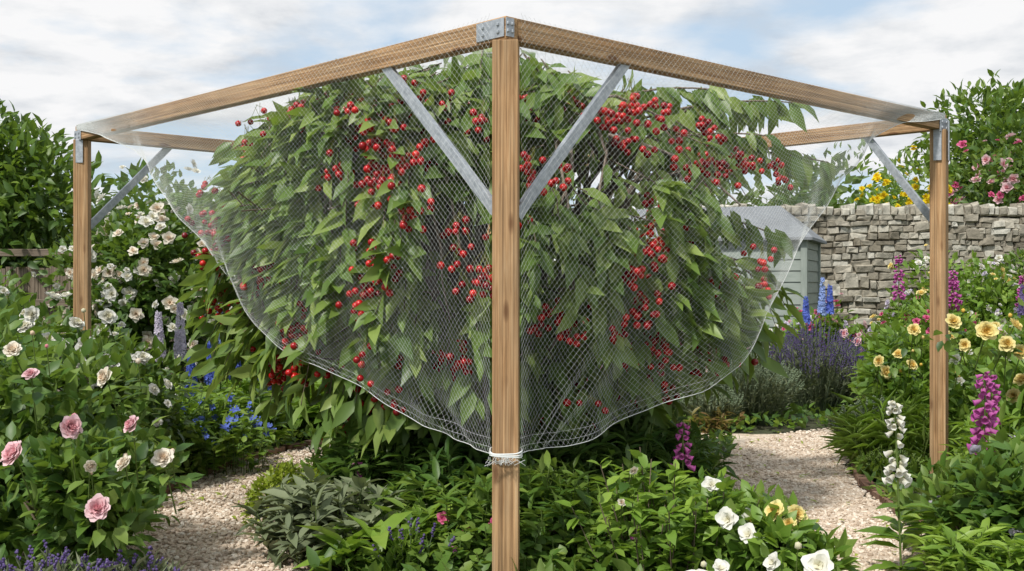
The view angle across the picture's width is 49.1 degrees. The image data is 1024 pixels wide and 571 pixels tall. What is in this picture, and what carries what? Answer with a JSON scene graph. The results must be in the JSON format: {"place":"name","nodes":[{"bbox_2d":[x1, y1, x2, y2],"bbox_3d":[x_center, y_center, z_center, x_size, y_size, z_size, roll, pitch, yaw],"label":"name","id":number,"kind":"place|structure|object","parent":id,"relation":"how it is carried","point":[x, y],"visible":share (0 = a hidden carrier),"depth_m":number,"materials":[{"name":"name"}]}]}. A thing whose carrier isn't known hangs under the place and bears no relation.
{"place":"outdoors","nodes":[
{"label":"outdoors","id":0,"kind":"place"},
{"bbox_2d":[9,297,956,570],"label":"ground","id":1,"kind":"structure","parent":0,"point":[769,429],"depth_m":9.97,"materials":[{"name":"soil"}]},
{"bbox_2d":[0,265,43,325],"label":"garden shrub","id":2,"kind":"object","parent":1,"relation":"on","point":[14,279],"visible":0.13,"depth_m":8.18,"materials":[{"name":"green plant"}]},
{"bbox_2d":[0,275,59,326],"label":"garden shrub","id":3,"kind":"object","parent":1,"relation":"on","point":[1,283],"visible":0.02,"depth_m":9.94,"materials":[{"name":"green plant"}]},
{"bbox_2d":[0,99,121,294],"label":"laurel hedge","id":4,"kind":"object","parent":1,"relation":"on","point":[23,213],"visible":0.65,"depth_m":12.79,"materials":[{"name":"green plant"}]},
{"bbox_2d":[0,288,126,415],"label":"white rose bush","id":5,"kind":"object","parent":1,"relation":"on","point":[71,330],"visible":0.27,"depth_m":6.43,"materials":[{"name":"green plant"}]},
{"bbox_2d":[0,540,185,570],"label":"lavender bush","id":6,"kind":"object","parent":1,"relation":"on","point":[54,563],"visible":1,"depth_m":4.28,"materials":[{"name":"purple plant"}]},
{"bbox_2d":[0,307,203,570],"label":"pink rose bush","id":7,"kind":"object","parent":1,"relation":"on","point":[77,477],"visible":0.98,"depth_m":4.63,"materials":[{"name":"green plant"}]},
{"bbox_2d":[40,299,163,392],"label":"garden shrub","id":8,"kind":"object","parent":1,"relation":"on","point":[117,332],"visible":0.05,"depth_m":8.19,"materials":[{"name":"green plant"}]},
{"bbox_2d":[60,332,201,472],"bbox_3d":[-2.593,0.831,6.923,1.283,1.081,1.047,0,0,-35],"label":"white rose bush","id":9,"kind":"object","parent":1,"relation":"on","point":[152,364],"visible":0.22,"depth_m":6.97,"materials":[{"name":"green plant"}]},
{"bbox_2d":[31,159,248,387],"bbox_3d":[-3.561,0.024,10.973,2.140,2.541,1.983,0,0,0],"label":"white rambling rose","id":10,"kind":"object","parent":1,"relation":"on","point":[138,287],"visible":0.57,"depth_m":10.51,"materials":[{"name":"green plant"}]},
{"bbox_2d":[0,232,297,388],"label":"wooden fence","id":11,"kind":"object","parent":1,"relation":"on","point":[33,285],"visible":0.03,"depth_m":12.32,"materials":[{"name":"brown wood"}]},
{"bbox_2d":[72,187,267,281],"bbox_3d":[-4.458,0.012,14.600,3.069,2.770,2.429,0,0,9],"label":"laurel hedge","id":12,"kind":"object","parent":1,"relation":"on","point":[197,203],"depth_m":14.62,"materials":[{"name":"green plant"}]},
{"bbox_2d":[148,375,245,475],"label":"herbaceous perennial","id":13,"kind":"object","parent":1,"relation":"on","point":[193,409],"visible":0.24,"depth_m":7.69,"materials":[{"name":"green plant"}]},
{"bbox_2d":[162,281,282,388],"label":"white rambling rose","id":14,"kind":"object","parent":1,"relation":"on","point":[199,342],"depth_m":10.47,"materials":[{"name":"green plant"}]},
{"bbox_2d":[174,392,276,476],"bbox_3d":[-2.112,1.033,7.726,0.999,0.564,0.811,0,0,0],"label":"blue cranesbill","id":15,"kind":"object","parent":1,"relation":"on","point":[234,434],"visible":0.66,"depth_m":7.60,"materials":[{"name":"green plant"}]},
{"bbox_2d":[154,302,299,454],"bbox_3d":[-2.375,0.683,8.902,1.534,1.296,1.256,0,0,45],"label":"delphinium clump","id":16,"kind":"object","parent":1,"relation":"on","point":[180,348],"visible":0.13,"depth_m":8.57,"materials":[{"name":"green plant"}]},
{"bbox_2d":[239,458,323,527],"bbox_3d":[-1.166,1.106,5.913,0.517,0.384,0.374,0,0,19],"label":"euphorbia mound","id":17,"kind":"object","parent":1,"relation":"on","point":[262,483],"visible":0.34,"depth_m":5.90,"materials":[{"name":"green plant"}]},
{"bbox_2d":[231,377,346,439],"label":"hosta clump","id":18,"kind":"object","parent":1,"relation":"on","point":[313,411],"visible":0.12,"depth_m":9.36,"materials":[{"name":"green plant"}]},
{"bbox_2d":[249,473,359,540],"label":"sage plant","id":19,"kind":"object","parent":1,"relation":"on","point":[285,486],"visible":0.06,"depth_m":5.66,"materials":[{"name":"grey plant"}]},
{"bbox_2d":[230,465,426,570],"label":"sage plant","id":20,"kind":"object","parent":1,"relation":"on","point":[303,505],"visible":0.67,"depth_m":5.13,"materials":[{"name":"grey plant"}]},
{"bbox_2d":[296,430,375,481],"bbox_3d":[-1.010,1.056,6.336,0.509,0.500,0.482,0,0,-23],"label":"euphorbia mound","id":21,"kind":"object","parent":1,"relation":"on","point":[328,445],"visible":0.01,"depth_m":6.32,"materials":[{"name":"green plant"}]},
{"bbox_2d":[292,498,451,570],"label":"foxglove rosette","id":22,"kind":"object","parent":1,"relation":"on","point":[350,545],"visible":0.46,"depth_m":4.88,"materials":[{"name":"green plant"}]},
{"bbox_2d":[361,517,454,570],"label":"lavender sprigs","id":23,"kind":"object","parent":1,"relation":"on","point":[375,551],"visible":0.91,"depth_m":4.77,"materials":[{"name":"green plant"}]},
{"bbox_2d":[14,147,919,281],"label":"distant trees","id":24,"kind":"object","parent":1,"relation":"on","point":[850,180],"depth_m":36.45,"materials":[{"name":"green plant"}]},
{"bbox_2d":[306,416,665,513],"bbox_3d":[-0.155,1.006,6.152,2.006,0.746,1.634,0,0,0],"label":"peony foliage","id":25,"kind":"object","parent":1,"relation":"on","point":[392,466],"visible":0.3,"depth_m":5.77,"materials":[{"name":"green plant"}]},
{"bbox_2d":[309,355,693,421],"bbox_3d":[-0.254,0.857,10.570,4.318,1.027,1.497,0,0,0],"label":"herbaceous border","id":26,"kind":"object","parent":1,"relation":"on","point":[661,404],"depth_m":10.48,"materials":[{"name":"green plant"}]},
{"bbox_2d":[0,377,1006,570],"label":"ground cover plants","id":27,"kind":"object","parent":1,"relation":"on","point":[444,564],"visible":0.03,"depth_m":6.67,"materials":[{"name":"green plant"}]},
{"bbox_2d":[175,48,835,460],"bbox_3d":[-0.078,-0.086,6.970,3.664,2.795,3.872,0,0,-31],"label":"cherry tree","id":28,"kind":"object","parent":1,"relation":"on","point":[255,350],"visible":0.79,"depth_m":5.66,"materials":[{"name":"green plant"}]},
{"bbox_2d":[73,16,949,570],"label":"fruit cage","id":29,"kind":"object","parent":1,"relation":"on","point":[505,200],"visible":0.84,"depth_m":5.19,"materials":[{"name":"wood"}]},
{"bbox_2d":[76,14,944,465],"bbox_3d":[-0.108,-0.298,7.433,4.028,2.068,4.510,0,0,-43],"label":"bird netting","id":30,"kind":"object","parent":29,"relation":"attached to","point":[94,128],"visible":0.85,"depth_m":5.48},
{"bbox_2d":[326,421,697,497],"bbox_3d":[0.035,0.990,5.735,2.068,0.600,0.388,0,0,2],"label":"foxglove","id":31,"kind":"object","parent":1,"relation":"on","point":[682,455],"visible":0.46,"depth_m":5.70,"materials":[{"name":"purple plant"}]},
{"bbox_2d":[345,450,690,562],"bbox_3d":[0.067,1.083,5.325,1.699,0.588,0.999,0,0,0],"label":"phlox foliage","id":32,"kind":"object","parent":1,"relation":"on","point":[541,497],"visible":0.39,"depth_m":5.25,"materials":[{"name":"green plant"}]},
{"bbox_2d":[354,504,684,570],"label":"cranesbill geranium","id":33,"kind":"object","parent":1,"relation":"on","point":[466,536],"visible":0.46,"depth_m":4.84,"materials":[{"name":"green plant"}]},
{"bbox_2d":[521,403,740,505],"bbox_3d":[0.532,0.987,6.304,1.470,0.756,1.507,0,0,0],"label":"peony foliage","id":34,"kind":"object","parent":1,"relation":"on","point":[667,441],"visible":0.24,"depth_m":6.03,"materials":[{"name":"green plant"}]},
{"bbox_2d":[554,447,797,570],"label":"white dog rose","id":35,"kind":"object","parent":1,"relation":"on","point":[700,531],"visible":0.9,"depth_m":4.64,"materials":[{"name":"green plant"}]},
{"bbox_2d":[683,406,745,432],"bbox_3d":[1.772,1.190,9.856,0.601,0.286,0.435,0,0,0],"label":"bronze fennel","id":36,"kind":"object","parent":1,"relation":"on","point":[720,420],"visible":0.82,"depth_m":9.78,"materials":[{"name":"red plant"}]},
{"bbox_2d":[629,206,826,380],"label":"garden shed","id":37,"kind":"structure","parent":1,"relation":"on","point":[803,277],"depth_m":12.60,"materials":[{"name":"paint"}]},
{"bbox_2d":[685,321,783,371],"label":"garden shrub","id":38,"kind":"object","parent":1,"relation":"on","point":[749,348],"depth_m":11.53,"materials":[{"name":"green plant"}]},
{"bbox_2d":[675,351,804,429],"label":"santolina bush","id":39,"kind":"object","parent":1,"relation":"on","point":[769,393],"visible":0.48,"depth_m":10.17,"materials":[{"name":"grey plant"}]},
{"bbox_2d":[712,493,863,570],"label":"yellow rose bush","id":40,"kind":"object","parent":1,"relation":"on","point":[794,540],"visible":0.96,"depth_m":4.42,"materials":[{"name":"green plant"}]},
{"bbox_2d":[769,293,888,400],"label":"bush","id":41,"kind":"object","parent":1,"relation":"on","point":[856,330],"visible":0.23,"depth_m":11.78,"materials":[{"name":"green plant"}]},
{"bbox_2d":[752,140,905,208],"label":"background shrub","id":42,"kind":"object","parent":1,"relation":"on","point":[820,202],"visible":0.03,"depth_m":16.39,"materials":[{"name":"green plant"}]},
{"bbox_2d":[768,318,917,413],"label":"lavender bush","id":43,"kind":"object","parent":1,"relation":"on","point":[830,370],"visible":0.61,"depth_m":11.04,"materials":[{"name":"purple plant"}]},
{"bbox_2d":[700,201,1023,342],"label":"dry stone wall","id":44,"kind":"structure","parent":1,"relation":"on","point":[863,247],"depth_m":14.20,"materials":[{"name":"grey stone"}]},
{"bbox_2d":[825,395,927,480],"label":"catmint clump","id":45,"kind":"object","parent":1,"relation":"on","point":[879,459],"visible":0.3,"depth_m":7.32,"materials":[{"name":"green plant"}]},
{"bbox_2d":[818,388,964,473],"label":"ornamental grass","id":46,"kind":"object","parent":1,"relation":"on","point":[865,432],"depth_m":7.58,"materials":[{"name":"green plant"}]},
{"bbox_2d":[857,396,945,570],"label":"white foxglove","id":47,"kind":"object","parent":1,"relation":"on","point":[910,564],"visible":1,"depth_m":4.95,"materials":[{"name":"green plant"}]},
{"bbox_2d":[851,145,954,207],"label":"laburnum shrub","id":48,"kind":"object","parent":1,"relation":"on","point":[882,196],"visible":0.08,"depth_m":15.06,"materials":[{"name":"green plant"}]},
{"bbox_2d":[841,317,970,444],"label":"yellow rose bush","id":49,"kind":"object","parent":1,"relation":"on","point":[886,368],"visible":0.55,"depth_m":8.36,"materials":[{"name":"green plant"}]},
{"bbox_2d":[802,277,1023,406],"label":"delphinium clump","id":50,"kind":"object","parent":1,"relation":"on","point":[822,309],"visible":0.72,"depth_m":11.48,"materials":[{"name":"blue plant"}]},
{"bbox_2d":[863,287,1009,403],"bbox_3d":[4.359,0.669,11.282,1.779,1.377,1.482,0,0,0],"label":"garden shrub","id":51,"kind":"object","parent":1,"relation":"on","point":[972,337],"visible":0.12,"depth_m":11.14,"materials":[{"name":"green plant"}]},
{"bbox_2d":[867,244,1022,336],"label":"garden shrub","id":52,"kind":"object","parent":1,"relation":"on","point":[983,302],"visible":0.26,"depth_m":12.75,"materials":[{"name":"green plant"}]},
{"bbox_2d":[875,69,1023,205],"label":"climbing rose","id":53,"kind":"object","parent":1,"relation":"on","point":[1004,118],"visible":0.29,"depth_m":17.65,"materials":[{"name":"green plant"}]},
{"bbox_2d":[880,255,1023,354],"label":"foxglove","id":54,"kind":"object","parent":1,"relation":"on","point":[954,283],"visible":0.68,"depth_m":11.24,"materials":[{"name":"purple plant"}]},
{"bbox_2d":[887,426,1023,564],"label":"garden shrub","id":55,"kind":"object","parent":1,"relation":"on","point":[985,483],"visible":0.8,"depth_m":4.89,"materials":[{"name":"green plant"}]},
{"bbox_2d":[890,308,1023,436],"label":"yellow rose bush","id":56,"kind":"object","parent":1,"relation":"on","point":[1010,379],"visible":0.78,"depth_m":6.06,"materials":[{"name":"green plant"}]},
{"bbox_2d":[903,514,1023,570],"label":"herbaceous perennial","id":57,"kind":"object","parent":1,"relation":"on","point":[957,553],"visible":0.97,"depth_m":4.54,"materials":[{"name":"green plant"}]},
{"bbox_2d":[955,369,1000,456],"bbox_3d":[2.319,0.860,5.441,0.386,0.860,1.362,0,0,23],"label":"foxglove","id":58,"kind":"object","parent":1,"relation":"on","point":[989,422],"visible":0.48,"depth_m":5.45,"materials":[{"name":"purple plant"}]},
{"bbox_2d":[939,389,1023,488],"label":"herbaceous perennial","id":59,"kind":"object","parent":1,"relation":"on","point":[1000,415],"visible":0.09,"depth_m":5.92,"materials":[{"name":"green plant"}]},
{"bbox_2d":[948,133,1023,217],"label":"pink climbing rose","id":60,"kind":"object","parent":1,"relation":"on","point":[1007,185],"visible":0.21,"depth_m":15.20,"materials":[{"name":"green plant"}]},
{"bbox_2d":[949,312,1023,414],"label":"garden shrub","id":61,"kind":"object","parent":1,"relation":"on","point":[966,372],"visible":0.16,"depth_m":8.48,"materials":[{"name":"green plant"}]},
{"bbox_2d":[980,248,1023,313],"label":"climbing rose","id":62,"kind":"object","parent":1,"relation":"on","point":[1014,262],"visible":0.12,"depth_m":13.21,"materials":[{"name":"green plant"}]},
{"bbox_2d":[997,289,1023,338],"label":"garden shrub","id":63,"kind":"object","parent":1,"relation":"on","point":[1021,303],"visible":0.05,"depth_m":10.53,"materials":[{"name":"green plant"}]},
{"bbox_2d":[0,0,1023,267],"label":"sky","id":64,"kind":"structure","parent":0,"point":[66,63],"materials":[{"name":"white"}]},
{"bbox_2d":[126,427,933,570],"bbox_3d":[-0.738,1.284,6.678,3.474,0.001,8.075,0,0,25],"label":"gravel path","id":65,"kind":"structure","parent":0,"point":[742,439],"depth_m":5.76,"materials":[{"name":"beige gravel"}]},
{"bbox_2d":[613,177,735,208],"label":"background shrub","id":66,"kind":"object","parent":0,"point":[725,198],"depth_m":17.61,"materials":[{"name":"green plant"}]},
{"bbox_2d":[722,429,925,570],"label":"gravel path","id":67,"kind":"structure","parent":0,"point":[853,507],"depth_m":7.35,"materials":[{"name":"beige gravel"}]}
]}

